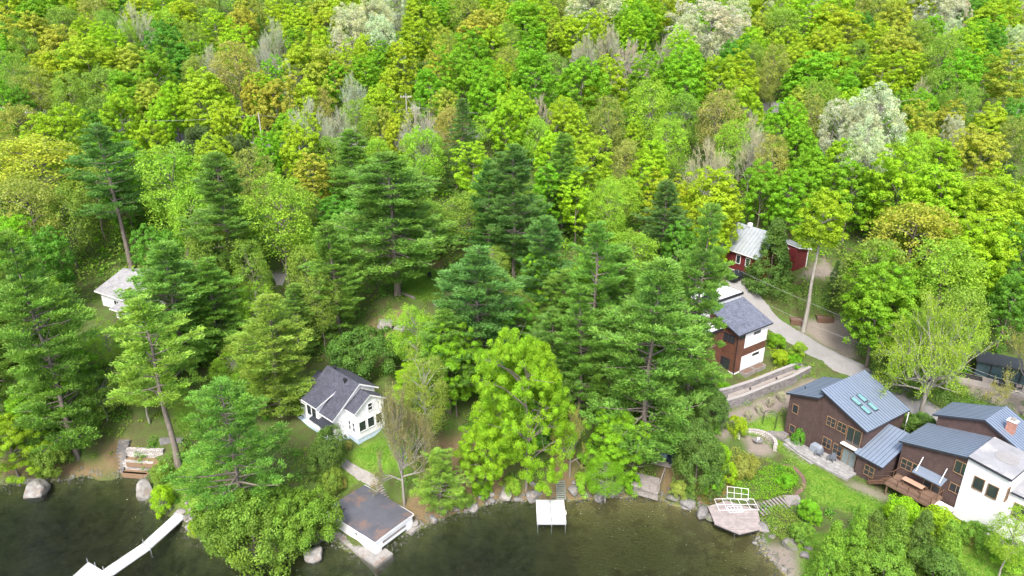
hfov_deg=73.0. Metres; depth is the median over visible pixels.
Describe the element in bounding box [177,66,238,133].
maple tree
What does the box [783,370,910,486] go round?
brick house
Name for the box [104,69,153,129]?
maple tree
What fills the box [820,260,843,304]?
spruce tree
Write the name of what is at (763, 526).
boulder
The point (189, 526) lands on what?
shrub
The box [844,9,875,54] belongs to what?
maple tree
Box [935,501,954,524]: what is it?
hot tub
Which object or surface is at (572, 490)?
boulder
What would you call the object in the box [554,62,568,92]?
bare tree
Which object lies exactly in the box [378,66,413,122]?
maple tree
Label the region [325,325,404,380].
cedar shrub
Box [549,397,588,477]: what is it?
budding tree
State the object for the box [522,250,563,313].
maple tree
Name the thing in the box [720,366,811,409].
retaining wall
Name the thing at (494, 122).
maple tree
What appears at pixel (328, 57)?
maple tree
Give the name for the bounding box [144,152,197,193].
maple tree
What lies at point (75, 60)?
maple tree
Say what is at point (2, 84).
maple tree
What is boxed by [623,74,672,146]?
budding tree
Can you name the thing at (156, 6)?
maple tree
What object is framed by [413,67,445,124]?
maple tree
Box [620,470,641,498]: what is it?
shrub
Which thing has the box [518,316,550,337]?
maple tree
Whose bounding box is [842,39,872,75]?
budding tree
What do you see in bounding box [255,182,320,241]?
budding tree
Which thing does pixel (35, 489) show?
boulder
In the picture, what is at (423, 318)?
birch tree
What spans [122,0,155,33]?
maple tree
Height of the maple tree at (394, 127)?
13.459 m
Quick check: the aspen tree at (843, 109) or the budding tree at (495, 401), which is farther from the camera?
the aspen tree at (843, 109)
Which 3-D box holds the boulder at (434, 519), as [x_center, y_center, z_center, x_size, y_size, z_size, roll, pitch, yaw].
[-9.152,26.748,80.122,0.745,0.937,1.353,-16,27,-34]
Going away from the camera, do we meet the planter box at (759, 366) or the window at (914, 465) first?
the window at (914, 465)
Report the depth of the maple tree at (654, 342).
93.42 m
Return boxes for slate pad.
[767,430,788,440]
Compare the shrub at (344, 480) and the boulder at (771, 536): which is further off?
the shrub at (344, 480)
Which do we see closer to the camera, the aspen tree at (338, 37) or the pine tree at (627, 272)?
the pine tree at (627, 272)
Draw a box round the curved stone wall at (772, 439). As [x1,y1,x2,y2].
[737,428,777,450]
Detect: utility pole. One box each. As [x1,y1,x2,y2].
[258,112,265,166]
[400,93,410,124]
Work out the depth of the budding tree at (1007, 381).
88.98 m
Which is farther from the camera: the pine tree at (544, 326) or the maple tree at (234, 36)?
the maple tree at (234, 36)
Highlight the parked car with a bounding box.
[730,269,746,281]
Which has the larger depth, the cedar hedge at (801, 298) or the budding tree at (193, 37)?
the budding tree at (193, 37)
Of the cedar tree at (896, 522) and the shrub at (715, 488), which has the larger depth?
the shrub at (715, 488)
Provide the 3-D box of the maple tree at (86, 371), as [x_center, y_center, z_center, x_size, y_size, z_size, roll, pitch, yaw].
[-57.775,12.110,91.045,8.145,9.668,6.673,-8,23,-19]
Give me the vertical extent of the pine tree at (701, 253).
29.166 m
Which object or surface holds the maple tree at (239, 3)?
on the ground at (140, 434)
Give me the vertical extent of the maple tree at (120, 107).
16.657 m
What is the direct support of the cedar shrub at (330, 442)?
on the ground at (140, 434)
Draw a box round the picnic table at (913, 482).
[902,476,925,492]
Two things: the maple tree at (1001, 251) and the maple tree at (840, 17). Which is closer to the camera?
the maple tree at (1001, 251)
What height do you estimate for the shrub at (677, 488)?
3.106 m
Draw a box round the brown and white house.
[689,286,772,375]
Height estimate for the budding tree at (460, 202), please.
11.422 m
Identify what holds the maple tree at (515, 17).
on the ground at (140, 434)
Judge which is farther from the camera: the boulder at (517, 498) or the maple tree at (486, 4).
the maple tree at (486, 4)
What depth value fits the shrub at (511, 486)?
82.82 m
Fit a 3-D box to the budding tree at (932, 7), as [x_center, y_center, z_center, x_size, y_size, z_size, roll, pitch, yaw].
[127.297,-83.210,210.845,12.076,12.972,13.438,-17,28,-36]
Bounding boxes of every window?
[307,405,310,414]
[311,407,315,417]
[348,419,351,430]
[352,422,355,432]
[358,419,366,432]
[367,402,372,410]
[367,415,374,428]
[375,411,382,423]
[720,355,729,368]
[723,332,734,343]
[735,254,740,263]
[745,258,750,266]
[751,350,759,356]
[753,329,761,335]
[788,424,795,432]
[791,403,798,414]
[821,436,831,449]
[826,416,836,428]
[832,443,842,457]
[836,421,846,433]
[863,464,874,478]
[900,457,912,471]
[911,463,921,477]
[948,481,959,494]
[953,459,966,475]
[971,475,985,492]
[985,483,999,500]
[1003,486,1010,501]
[1010,502,1023,521]
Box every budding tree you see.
[0,50,39,128]
[0,101,47,177]
[0,131,98,221]
[0,171,69,267]
[6,63,58,135]
[8,26,42,74]
[31,272,69,312]
[33,184,97,272]
[42,5,86,50]
[48,66,90,137]
[54,166,119,237]
[76,0,115,35]
[77,366,122,420]
[79,63,132,140]
[83,316,129,375]
[90,7,125,44]
[106,352,168,423]
[116,18,142,74]
[130,140,217,255]
[147,7,187,65]
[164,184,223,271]
[170,17,208,69]
[180,53,208,107]
[181,225,248,292]
[182,0,220,41]
[190,6,220,42]
[191,286,238,315]
[203,350,260,380]
[208,37,259,119]
[216,194,259,242]
[223,372,268,404]
[229,239,274,307]
[232,145,274,210]
[235,168,317,284]
[235,281,277,327]
[248,0,295,25]
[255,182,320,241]
[279,0,315,29]
[283,243,331,298]
[299,272,341,351]
[304,221,353,261]
[306,33,324,48]
[310,85,332,126]
[310,135,346,197]
[340,96,378,161]
[360,136,390,184]
[370,372,438,506]
[379,171,437,209]
[397,123,447,198]
[397,340,452,462]
[400,197,453,247]
[433,103,465,164]
[435,30,464,80]
[435,190,492,252]
[445,0,481,34]
[465,178,538,228]
[471,244,511,292]
[473,111,510,150]
[477,273,517,303]
[479,374,535,433]
[490,21,521,62]
[491,0,526,14]
[494,45,519,75]
[503,288,541,330]
[521,113,551,169]
[534,0,568,31]
[534,0,575,35]
[537,51,568,96]
[545,98,588,132]
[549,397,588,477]
[582,173,630,244]
[585,93,626,161]
[595,174,645,228]
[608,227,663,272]
[609,137,640,182]
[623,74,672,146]
[651,116,690,175]
[666,88,700,151]
[694,85,746,167]
[713,118,751,177]
[736,0,766,24]
[740,40,769,84]
[750,131,789,210]
[751,6,805,56]
[752,57,779,105]
[760,42,791,107]
[790,90,826,145]
[801,77,841,142]
[826,237,918,330]
[832,20,861,64]
[838,0,869,24]
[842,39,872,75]
[856,0,893,48]
[856,199,972,282]
[869,284,1006,411]
[887,129,937,205]
[897,18,939,61]
[901,233,993,348]
[914,0,946,16]
[916,28,974,94]
[917,67,956,110]
[918,285,995,375]
[920,167,971,217]
[922,275,948,306]
[939,79,985,142]
[963,175,1023,218]
[977,326,1023,415]
[983,502,1023,575]
[991,113,1023,168]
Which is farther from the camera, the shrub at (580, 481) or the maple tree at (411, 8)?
the maple tree at (411, 8)
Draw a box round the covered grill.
[809,442,822,454]
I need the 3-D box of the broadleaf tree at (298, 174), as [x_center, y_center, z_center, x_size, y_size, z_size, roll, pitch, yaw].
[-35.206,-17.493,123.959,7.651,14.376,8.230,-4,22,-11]
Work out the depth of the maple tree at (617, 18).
187.29 m
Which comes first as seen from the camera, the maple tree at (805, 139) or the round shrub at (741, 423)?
the round shrub at (741, 423)
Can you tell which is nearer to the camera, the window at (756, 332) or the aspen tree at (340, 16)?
the window at (756, 332)
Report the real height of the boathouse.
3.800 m
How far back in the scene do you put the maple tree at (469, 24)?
176.13 m
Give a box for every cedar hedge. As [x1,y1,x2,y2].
[743,259,858,321]
[870,357,1023,419]
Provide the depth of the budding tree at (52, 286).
102.43 m
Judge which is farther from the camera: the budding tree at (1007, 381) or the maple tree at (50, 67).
the maple tree at (50, 67)
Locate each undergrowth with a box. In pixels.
[0,0,1023,273]
[13,213,1023,548]
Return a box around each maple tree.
[0,0,23,32]
[0,7,58,60]
[0,15,33,59]
[0,80,33,135]
[0,158,30,192]
[0,188,24,218]
[0,213,54,278]
[0,259,31,322]
[2,84,39,133]
[3,363,77,440]
[8,225,76,294]
[11,0,58,46]
[16,0,80,37]
[17,51,75,125]
[19,101,95,168]
[29,325,88,365]
[35,24,88,80]
[39,349,106,400]
[53,35,137,108]
[53,49,81,102]
[56,0,93,26]
[57,151,108,202]
[69,12,103,54]
[76,107,110,151]
[80,132,129,170]
[84,22,114,66]
[90,0,123,35]
[94,21,131,67]
[98,84,141,151]
[99,163,165,241]
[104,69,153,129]
[106,42,157,85]
[108,139,152,203]
[109,0,140,41]
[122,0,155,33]
[124,320,187,382]
[128,120,175,164]
[129,223,184,287]
[131,77,178,134]
[133,44,177,97]
[134,9,168,58]
[136,18,185,82]
[140,97,177,153]
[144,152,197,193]
[146,0,182,13]
[146,165,193,218]
[152,81,194,147]
[160,42,195,93]
[167,0,200,42]
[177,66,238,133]
[181,40,225,76]
[183,0,217,11]
[190,132,238,190]
[206,100,250,146]
[217,18,260,91]
[219,4,259,57]
[232,0,265,35]
[240,70,271,126]
[240,115,266,159]
[247,330,285,359]
[251,74,303,131]
[253,130,283,188]
[261,54,294,101]
[264,0,297,53]
[269,108,307,173]
[278,35,333,103]
[279,111,333,190]
[282,3,313,54]
[286,301,324,340]
[292,78,327,140]
[299,0,335,40]
[302,46,353,119]
[303,7,346,52]
[310,25,337,71]
[312,187,369,235]
[321,0,368,46]
[331,37,370,91]
[347,0,378,29]
[352,33,382,83]
[360,82,395,139]
[364,105,398,156]
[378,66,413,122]
[381,38,418,93]
[384,107,414,160]
[385,358,437,412]
[389,0,413,18]
[401,0,442,47]
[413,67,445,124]
[415,0,445,31]
[421,39,454,89]
[426,87,465,136]
[427,44,482,107]
[428,322,484,416]
[429,24,455,67]
[446,0,476,31]
[448,8,500,63]
[451,26,495,91]
[452,407,513,488]
[465,59,516,140]
[467,174,531,213]
[470,322,578,495]
[475,25,513,91]
[477,0,520,29]
[480,57,514,107]
[486,297,538,341]
[487,91,527,156]
[491,0,517,41]
[496,85,540,149]
[502,1,556,52]
[509,47,563,123]
[517,387,565,452]
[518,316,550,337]
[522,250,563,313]
[523,0,560,43]
[530,285,572,328]
[532,162,574,221]
[533,130,575,201]
[546,95,581,154]
[552,8,608,80]
[558,56,616,130]
[565,107,595,162]
[576,408,650,480]
[580,53,629,134]
[589,9,615,60]
[589,241,632,280]
[592,0,623,25]
[592,102,628,150]
[610,8,640,58]
[610,10,650,74]
[619,0,657,52]
[619,0,666,46]
[621,322,668,354]
[622,116,647,166]
[622,139,670,214]
[622,266,657,295]
[624,51,675,119]
[629,350,675,382]
[636,167,699,230]
[645,45,709,120]
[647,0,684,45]
[660,220,696,271]
[661,25,701,84]
[667,165,745,248]
[670,0,701,17]
[679,254,718,300]
[682,12,709,42]
[683,0,732,34]
[692,220,730,263]
[696,55,742,129]
[715,35,751,85]
[716,21,733,50]
[722,85,765,150]
[723,48,761,108]
[733,25,770,83]
[739,158,782,229]
[742,0,787,39]
[746,11,776,56]
[753,95,808,173]
[759,0,803,56]
[767,26,808,85]
[778,42,811,86]
[779,50,862,126]
[779,123,820,188]
[780,146,829,223]
[781,0,835,50]
[785,81,819,130]
[801,23,846,79]
[804,2,870,63]
[810,157,883,243]
[813,0,855,37]
[823,42,859,90]
[824,137,858,195]
[831,86,869,136]
[839,246,935,367]
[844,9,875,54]
[857,21,892,75]
[858,265,939,333]
[859,143,938,239]
[870,0,913,49]
[873,25,930,99]
[877,107,898,149]
[879,0,903,26]
[886,87,920,135]
[891,57,928,92]
[892,163,982,260]
[896,0,935,29]
[896,98,938,171]
[906,87,939,145]
[913,15,948,63]
[914,132,962,193]
[918,180,1010,261]
[924,47,985,113]
[926,212,1012,290]
[939,21,988,97]
[939,214,1023,297]
[941,123,1011,182]
[948,14,1009,82]
[950,288,988,329]
[951,0,988,40]
[962,101,1012,166]
[962,162,1023,269]
[964,0,1023,46]
[969,48,1008,99]
[975,24,1011,87]
[981,0,1020,28]
[983,270,1023,348]
[984,263,1023,325]
[987,97,1023,162]
[992,22,1021,59]
[992,221,1023,294]
[998,10,1023,50]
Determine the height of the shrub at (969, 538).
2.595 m
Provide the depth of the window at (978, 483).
74.44 m
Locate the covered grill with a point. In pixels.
(814, 446)
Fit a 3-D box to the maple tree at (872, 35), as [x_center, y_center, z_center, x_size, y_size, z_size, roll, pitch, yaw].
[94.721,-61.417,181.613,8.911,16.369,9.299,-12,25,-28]
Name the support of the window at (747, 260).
in the red house at (745, 247)
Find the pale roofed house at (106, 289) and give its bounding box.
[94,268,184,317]
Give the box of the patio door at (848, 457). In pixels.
[840,447,856,468]
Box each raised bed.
[789,316,807,325]
[815,315,834,322]
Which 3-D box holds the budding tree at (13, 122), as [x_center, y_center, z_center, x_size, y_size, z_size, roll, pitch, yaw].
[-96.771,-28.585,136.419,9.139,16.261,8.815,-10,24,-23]
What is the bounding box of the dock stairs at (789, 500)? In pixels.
[753,495,800,515]
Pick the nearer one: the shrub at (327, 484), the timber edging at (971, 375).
the shrub at (327, 484)
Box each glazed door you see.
[922,479,932,490]
[930,483,940,493]
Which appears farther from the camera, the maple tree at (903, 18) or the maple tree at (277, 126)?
the maple tree at (903, 18)
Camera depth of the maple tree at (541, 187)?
119.33 m
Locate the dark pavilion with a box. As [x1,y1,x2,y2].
[951,351,1023,399]
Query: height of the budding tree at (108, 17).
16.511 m
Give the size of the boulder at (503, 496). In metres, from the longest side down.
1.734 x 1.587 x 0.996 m
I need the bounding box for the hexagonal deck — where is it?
[708,501,761,538]
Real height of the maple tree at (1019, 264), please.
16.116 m
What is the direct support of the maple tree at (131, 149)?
on the ground at (140, 434)
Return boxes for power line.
[37,112,254,120]
[741,271,946,356]
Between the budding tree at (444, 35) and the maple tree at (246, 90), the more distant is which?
the budding tree at (444, 35)
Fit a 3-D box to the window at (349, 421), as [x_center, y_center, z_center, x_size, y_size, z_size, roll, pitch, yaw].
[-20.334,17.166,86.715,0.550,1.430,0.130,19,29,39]
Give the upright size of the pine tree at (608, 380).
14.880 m
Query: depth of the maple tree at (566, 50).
177.71 m
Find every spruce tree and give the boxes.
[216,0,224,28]
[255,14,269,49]
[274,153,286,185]
[436,98,481,193]
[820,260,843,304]
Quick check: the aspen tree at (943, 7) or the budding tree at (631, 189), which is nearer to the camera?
the budding tree at (631, 189)
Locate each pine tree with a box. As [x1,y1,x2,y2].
[0,228,107,460]
[0,269,62,408]
[0,278,18,415]
[60,122,153,267]
[101,293,207,467]
[113,240,234,370]
[113,287,152,355]
[155,375,293,526]
[176,151,266,301]
[178,256,253,359]
[221,292,318,417]
[270,282,322,356]
[297,221,369,339]
[318,149,467,295]
[323,128,378,206]
[409,446,473,516]
[411,308,480,411]
[420,244,527,383]
[462,159,515,258]
[474,143,553,278]
[515,215,580,313]
[519,306,588,408]
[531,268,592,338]
[536,132,595,234]
[541,282,618,417]
[557,220,638,375]
[576,256,708,463]
[582,305,641,407]
[587,242,649,347]
[631,178,694,271]
[642,274,712,376]
[657,202,737,409]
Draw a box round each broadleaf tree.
[0,33,31,75]
[196,8,230,51]
[240,71,276,130]
[284,27,311,77]
[292,152,336,216]
[321,61,349,122]
[348,53,380,115]
[362,39,394,80]
[395,16,431,82]
[421,318,478,413]
[433,0,461,32]
[449,140,490,215]
[508,27,547,88]
[545,18,569,69]
[557,171,597,249]
[570,130,614,210]
[573,245,618,301]
[583,454,628,503]
[768,168,813,234]
[791,187,853,332]
[799,0,810,19]
[844,57,869,94]
[858,49,913,113]
[880,47,928,96]
[925,98,966,163]
[982,42,1023,107]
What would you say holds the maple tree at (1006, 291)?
on the ground at (140, 434)
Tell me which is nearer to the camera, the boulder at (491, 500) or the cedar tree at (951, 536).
the cedar tree at (951, 536)
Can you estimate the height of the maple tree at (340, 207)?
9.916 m
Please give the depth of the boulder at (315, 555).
74.24 m
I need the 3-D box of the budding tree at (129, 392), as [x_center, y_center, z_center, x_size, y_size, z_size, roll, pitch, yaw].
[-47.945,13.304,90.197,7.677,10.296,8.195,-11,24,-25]
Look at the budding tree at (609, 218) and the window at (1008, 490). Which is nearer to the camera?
the window at (1008, 490)
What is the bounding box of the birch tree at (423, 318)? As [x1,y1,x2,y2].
[380,302,434,362]
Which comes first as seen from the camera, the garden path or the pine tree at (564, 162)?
the garden path
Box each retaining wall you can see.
[719,361,801,397]
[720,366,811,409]
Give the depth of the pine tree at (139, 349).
80.49 m
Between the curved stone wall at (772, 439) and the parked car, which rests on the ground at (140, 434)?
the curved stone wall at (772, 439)
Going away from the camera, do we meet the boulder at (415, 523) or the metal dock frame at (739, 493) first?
the boulder at (415, 523)
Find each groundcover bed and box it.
[689,474,740,503]
[729,446,767,469]
[730,462,798,499]
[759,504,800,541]
[769,347,791,363]
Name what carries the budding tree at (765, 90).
on the ground at (140, 434)
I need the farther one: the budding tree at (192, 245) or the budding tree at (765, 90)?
the budding tree at (765, 90)
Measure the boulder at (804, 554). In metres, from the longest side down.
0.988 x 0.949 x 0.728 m
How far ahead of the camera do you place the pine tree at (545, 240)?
95.71 m
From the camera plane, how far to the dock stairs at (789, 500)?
80.54 m
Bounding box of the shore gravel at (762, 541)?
[0,467,800,575]
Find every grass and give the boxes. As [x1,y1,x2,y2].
[157,268,1023,575]
[744,409,753,419]
[755,404,763,414]
[763,397,774,406]
[776,391,786,401]
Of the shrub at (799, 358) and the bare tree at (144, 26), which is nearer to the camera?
the shrub at (799, 358)
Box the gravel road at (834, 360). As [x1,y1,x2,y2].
[725,274,939,420]
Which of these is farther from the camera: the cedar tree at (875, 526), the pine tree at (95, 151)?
the pine tree at (95, 151)
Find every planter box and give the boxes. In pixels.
[739,367,755,377]
[750,362,765,372]
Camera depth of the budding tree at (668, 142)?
133.65 m
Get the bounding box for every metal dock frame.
[714,499,758,510]
[727,486,748,500]
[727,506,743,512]
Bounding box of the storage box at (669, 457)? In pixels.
[667,454,675,463]
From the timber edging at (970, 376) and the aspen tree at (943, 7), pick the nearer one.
the timber edging at (970, 376)
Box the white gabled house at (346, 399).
[296,365,384,446]
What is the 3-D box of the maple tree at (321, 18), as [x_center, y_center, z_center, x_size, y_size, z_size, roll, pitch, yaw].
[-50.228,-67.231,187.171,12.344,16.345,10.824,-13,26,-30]
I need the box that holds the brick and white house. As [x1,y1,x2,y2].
[867,402,1023,543]
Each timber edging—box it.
[958,374,981,379]
[958,375,982,380]
[960,372,982,377]
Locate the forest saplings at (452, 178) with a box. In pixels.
[0,0,1023,302]
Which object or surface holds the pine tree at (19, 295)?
on the ground at (140, 434)
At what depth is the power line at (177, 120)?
140.42 m
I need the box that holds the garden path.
[336,458,378,488]
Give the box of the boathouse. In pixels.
[326,485,420,575]
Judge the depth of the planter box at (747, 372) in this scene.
101.27 m
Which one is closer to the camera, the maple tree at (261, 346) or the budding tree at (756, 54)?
the maple tree at (261, 346)
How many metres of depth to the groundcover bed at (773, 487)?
83.57 m
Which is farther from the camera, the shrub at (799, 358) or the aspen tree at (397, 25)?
the aspen tree at (397, 25)
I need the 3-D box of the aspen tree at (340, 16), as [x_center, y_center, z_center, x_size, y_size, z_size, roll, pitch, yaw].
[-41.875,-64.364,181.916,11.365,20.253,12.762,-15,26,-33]
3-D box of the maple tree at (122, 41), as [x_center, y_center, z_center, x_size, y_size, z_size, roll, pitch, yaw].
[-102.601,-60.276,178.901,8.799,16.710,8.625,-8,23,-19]
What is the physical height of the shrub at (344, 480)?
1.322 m
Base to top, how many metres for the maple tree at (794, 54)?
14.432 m
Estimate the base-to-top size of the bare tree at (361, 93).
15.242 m
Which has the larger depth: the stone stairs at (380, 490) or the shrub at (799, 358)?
the shrub at (799, 358)
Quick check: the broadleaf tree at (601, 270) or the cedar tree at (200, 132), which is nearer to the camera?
the broadleaf tree at (601, 270)
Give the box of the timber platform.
[631,453,671,500]
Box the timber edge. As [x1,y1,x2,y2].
[402,291,414,298]
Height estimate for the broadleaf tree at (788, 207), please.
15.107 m
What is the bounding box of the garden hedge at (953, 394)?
[938,371,996,405]
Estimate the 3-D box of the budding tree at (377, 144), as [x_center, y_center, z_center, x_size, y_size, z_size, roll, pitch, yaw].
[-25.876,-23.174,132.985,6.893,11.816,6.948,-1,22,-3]
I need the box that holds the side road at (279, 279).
[258,273,285,285]
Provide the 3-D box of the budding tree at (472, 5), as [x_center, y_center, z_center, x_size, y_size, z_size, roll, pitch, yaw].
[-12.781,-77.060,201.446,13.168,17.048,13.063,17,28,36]
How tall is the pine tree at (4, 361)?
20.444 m
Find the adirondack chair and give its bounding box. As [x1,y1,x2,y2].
[827,452,836,462]
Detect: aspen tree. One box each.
[278,57,301,106]
[327,2,373,74]
[328,28,353,67]
[350,0,397,49]
[364,12,405,76]
[382,0,407,39]
[564,0,627,52]
[660,12,705,76]
[663,0,751,57]
[704,30,723,82]
[723,0,751,30]
[760,0,790,28]
[816,98,861,182]
[829,118,887,218]
[835,98,890,172]
[843,80,919,170]
[908,0,964,43]
[917,8,935,39]
[930,19,963,64]
[934,0,973,32]
[938,114,966,152]
[1000,24,1023,77]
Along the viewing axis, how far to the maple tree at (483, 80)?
147.55 m
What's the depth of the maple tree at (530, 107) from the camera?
138.11 m
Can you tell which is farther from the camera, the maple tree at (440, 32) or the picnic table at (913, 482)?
the maple tree at (440, 32)
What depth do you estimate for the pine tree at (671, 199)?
113.02 m
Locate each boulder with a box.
[23,479,50,502]
[24,477,34,483]
[136,479,152,501]
[173,509,185,514]
[303,546,322,564]
[377,319,393,329]
[393,325,406,331]
[411,519,418,526]
[429,514,437,523]
[467,502,477,513]
[487,497,494,503]
[499,490,511,500]
[513,496,523,501]
[526,489,540,503]
[567,484,579,495]
[594,488,606,503]
[665,493,679,501]
[680,495,695,508]
[696,505,708,520]
[706,513,712,521]
[758,521,768,532]
[768,534,775,538]
[782,537,798,550]
[800,551,808,559]
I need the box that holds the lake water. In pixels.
[0,477,779,575]
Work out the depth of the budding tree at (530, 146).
136.12 m
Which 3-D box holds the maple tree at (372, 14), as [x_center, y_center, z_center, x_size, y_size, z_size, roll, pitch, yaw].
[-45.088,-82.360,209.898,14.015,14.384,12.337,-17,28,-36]
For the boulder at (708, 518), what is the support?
in the lake water
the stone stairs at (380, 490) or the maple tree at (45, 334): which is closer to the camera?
the stone stairs at (380, 490)
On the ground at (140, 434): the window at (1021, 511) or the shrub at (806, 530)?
the shrub at (806, 530)
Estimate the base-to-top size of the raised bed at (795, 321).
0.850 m
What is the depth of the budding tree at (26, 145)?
120.22 m
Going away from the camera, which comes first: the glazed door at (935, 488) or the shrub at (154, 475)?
the glazed door at (935, 488)
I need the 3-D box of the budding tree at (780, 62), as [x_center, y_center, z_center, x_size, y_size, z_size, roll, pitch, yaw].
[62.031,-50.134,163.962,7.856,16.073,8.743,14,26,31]
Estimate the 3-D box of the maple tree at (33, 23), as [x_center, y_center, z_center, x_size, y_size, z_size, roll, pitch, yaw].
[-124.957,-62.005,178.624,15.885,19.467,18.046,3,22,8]
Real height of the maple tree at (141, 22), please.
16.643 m
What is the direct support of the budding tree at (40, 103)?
on the ground at (140, 434)
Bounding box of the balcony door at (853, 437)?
[845,425,862,448]
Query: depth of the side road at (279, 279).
114.11 m
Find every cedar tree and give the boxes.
[184,123,213,169]
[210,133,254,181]
[220,85,240,125]
[741,217,797,298]
[802,519,846,575]
[827,502,870,575]
[842,509,888,575]
[869,505,911,574]
[892,508,940,575]
[914,519,966,575]
[994,168,1015,209]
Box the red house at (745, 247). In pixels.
[721,222,811,281]
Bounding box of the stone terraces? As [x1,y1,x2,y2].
[115,438,183,478]
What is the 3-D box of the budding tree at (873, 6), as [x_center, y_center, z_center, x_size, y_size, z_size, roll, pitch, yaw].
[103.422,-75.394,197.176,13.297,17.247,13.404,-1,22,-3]
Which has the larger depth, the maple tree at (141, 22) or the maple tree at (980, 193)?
the maple tree at (141, 22)
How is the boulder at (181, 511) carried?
on the ground at (140, 434)
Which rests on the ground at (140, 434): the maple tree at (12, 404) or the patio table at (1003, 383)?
the maple tree at (12, 404)
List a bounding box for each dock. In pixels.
[73,514,182,575]
[536,500,565,532]
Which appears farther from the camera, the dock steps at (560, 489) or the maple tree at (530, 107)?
the maple tree at (530, 107)
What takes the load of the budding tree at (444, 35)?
on the ground at (140, 434)
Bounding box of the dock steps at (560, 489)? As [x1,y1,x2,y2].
[556,480,565,499]
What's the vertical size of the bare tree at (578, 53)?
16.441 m
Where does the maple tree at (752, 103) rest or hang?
on the ground at (140, 434)
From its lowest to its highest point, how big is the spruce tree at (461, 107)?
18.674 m
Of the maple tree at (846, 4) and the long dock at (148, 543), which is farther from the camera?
the maple tree at (846, 4)
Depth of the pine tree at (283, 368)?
88.32 m
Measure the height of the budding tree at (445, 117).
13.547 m
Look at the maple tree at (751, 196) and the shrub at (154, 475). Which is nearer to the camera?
the shrub at (154, 475)
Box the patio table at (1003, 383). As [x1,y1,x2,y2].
[999,381,1016,387]
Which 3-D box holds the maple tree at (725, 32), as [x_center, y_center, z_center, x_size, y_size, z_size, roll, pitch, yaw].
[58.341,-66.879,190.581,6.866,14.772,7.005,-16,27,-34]
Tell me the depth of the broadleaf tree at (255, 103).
152.49 m
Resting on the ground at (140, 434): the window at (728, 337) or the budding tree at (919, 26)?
the budding tree at (919, 26)
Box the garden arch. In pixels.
[762,410,777,429]
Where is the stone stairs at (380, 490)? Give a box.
[374,482,388,497]
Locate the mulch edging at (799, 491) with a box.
[782,464,805,494]
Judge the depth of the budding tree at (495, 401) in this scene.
81.93 m
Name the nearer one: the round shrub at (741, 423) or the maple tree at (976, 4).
the round shrub at (741, 423)
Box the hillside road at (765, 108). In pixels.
[2,101,1019,153]
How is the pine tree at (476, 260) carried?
on the ground at (140, 434)
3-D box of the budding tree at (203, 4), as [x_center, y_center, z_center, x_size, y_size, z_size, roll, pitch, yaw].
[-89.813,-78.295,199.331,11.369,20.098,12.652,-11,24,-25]
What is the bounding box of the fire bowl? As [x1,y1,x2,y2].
[753,437,762,444]
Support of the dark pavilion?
on the ground at (140, 434)
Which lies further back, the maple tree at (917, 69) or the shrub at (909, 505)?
the maple tree at (917, 69)
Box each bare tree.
[114,0,155,52]
[194,42,230,103]
[250,35,277,83]
[257,16,289,73]
[287,95,334,184]
[319,107,357,166]
[339,69,366,120]
[394,100,439,169]
[526,94,556,138]
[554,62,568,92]
[568,32,598,94]
[593,23,622,72]
[610,37,651,112]
[653,35,679,69]
[678,135,733,196]
[732,128,769,193]
[734,112,767,179]
[802,0,831,30]
[910,75,934,120]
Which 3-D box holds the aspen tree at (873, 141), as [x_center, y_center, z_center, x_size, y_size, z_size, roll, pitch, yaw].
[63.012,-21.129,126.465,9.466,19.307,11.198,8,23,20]
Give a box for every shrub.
[0,412,55,483]
[25,442,75,478]
[149,460,170,484]
[149,484,174,519]
[186,513,210,538]
[189,500,246,547]
[199,487,306,575]
[253,483,312,532]
[264,485,343,555]
[303,423,347,483]
[322,466,343,496]
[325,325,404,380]
[332,476,346,492]
[345,440,352,448]
[397,331,421,361]
[432,477,453,496]
[452,491,475,509]
[472,478,492,500]
[499,475,521,497]
[574,471,596,499]
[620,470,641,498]
[635,424,669,450]
[669,480,693,500]
[670,414,730,505]
[689,381,731,430]
[702,468,723,495]
[707,442,731,464]
[717,382,731,387]
[718,461,738,484]
[724,415,748,438]
[731,453,761,479]
[768,332,785,348]
[771,349,789,365]
[773,473,797,488]
[786,354,802,368]
[788,341,807,358]
[789,521,815,548]
[790,428,804,445]
[797,499,823,526]
[835,532,916,575]
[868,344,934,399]
[882,493,921,525]
[901,411,936,433]
[905,544,968,575]
[909,504,960,536]
[958,520,993,556]
[961,529,978,545]
[983,537,1023,574]
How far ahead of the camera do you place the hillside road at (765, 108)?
162.67 m
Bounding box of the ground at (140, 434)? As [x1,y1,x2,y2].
[0,0,1023,575]
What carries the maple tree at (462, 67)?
on the ground at (140, 434)
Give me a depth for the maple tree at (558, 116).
138.42 m
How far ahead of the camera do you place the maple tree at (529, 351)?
76.73 m
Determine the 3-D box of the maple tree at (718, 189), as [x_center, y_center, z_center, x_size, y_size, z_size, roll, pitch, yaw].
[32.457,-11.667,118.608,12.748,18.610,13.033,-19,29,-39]
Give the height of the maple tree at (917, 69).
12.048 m
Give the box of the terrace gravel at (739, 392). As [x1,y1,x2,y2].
[728,364,804,397]
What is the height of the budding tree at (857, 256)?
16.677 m
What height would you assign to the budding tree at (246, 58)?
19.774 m
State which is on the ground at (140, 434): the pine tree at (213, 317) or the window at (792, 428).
the pine tree at (213, 317)
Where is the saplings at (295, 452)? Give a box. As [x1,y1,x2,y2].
[17,192,1023,539]
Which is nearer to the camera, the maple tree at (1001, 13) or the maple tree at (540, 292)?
the maple tree at (540, 292)
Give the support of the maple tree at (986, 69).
on the ground at (140, 434)
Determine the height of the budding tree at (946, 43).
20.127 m
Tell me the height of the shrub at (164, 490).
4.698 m
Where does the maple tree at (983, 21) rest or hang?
on the ground at (140, 434)
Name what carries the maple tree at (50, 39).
on the ground at (140, 434)

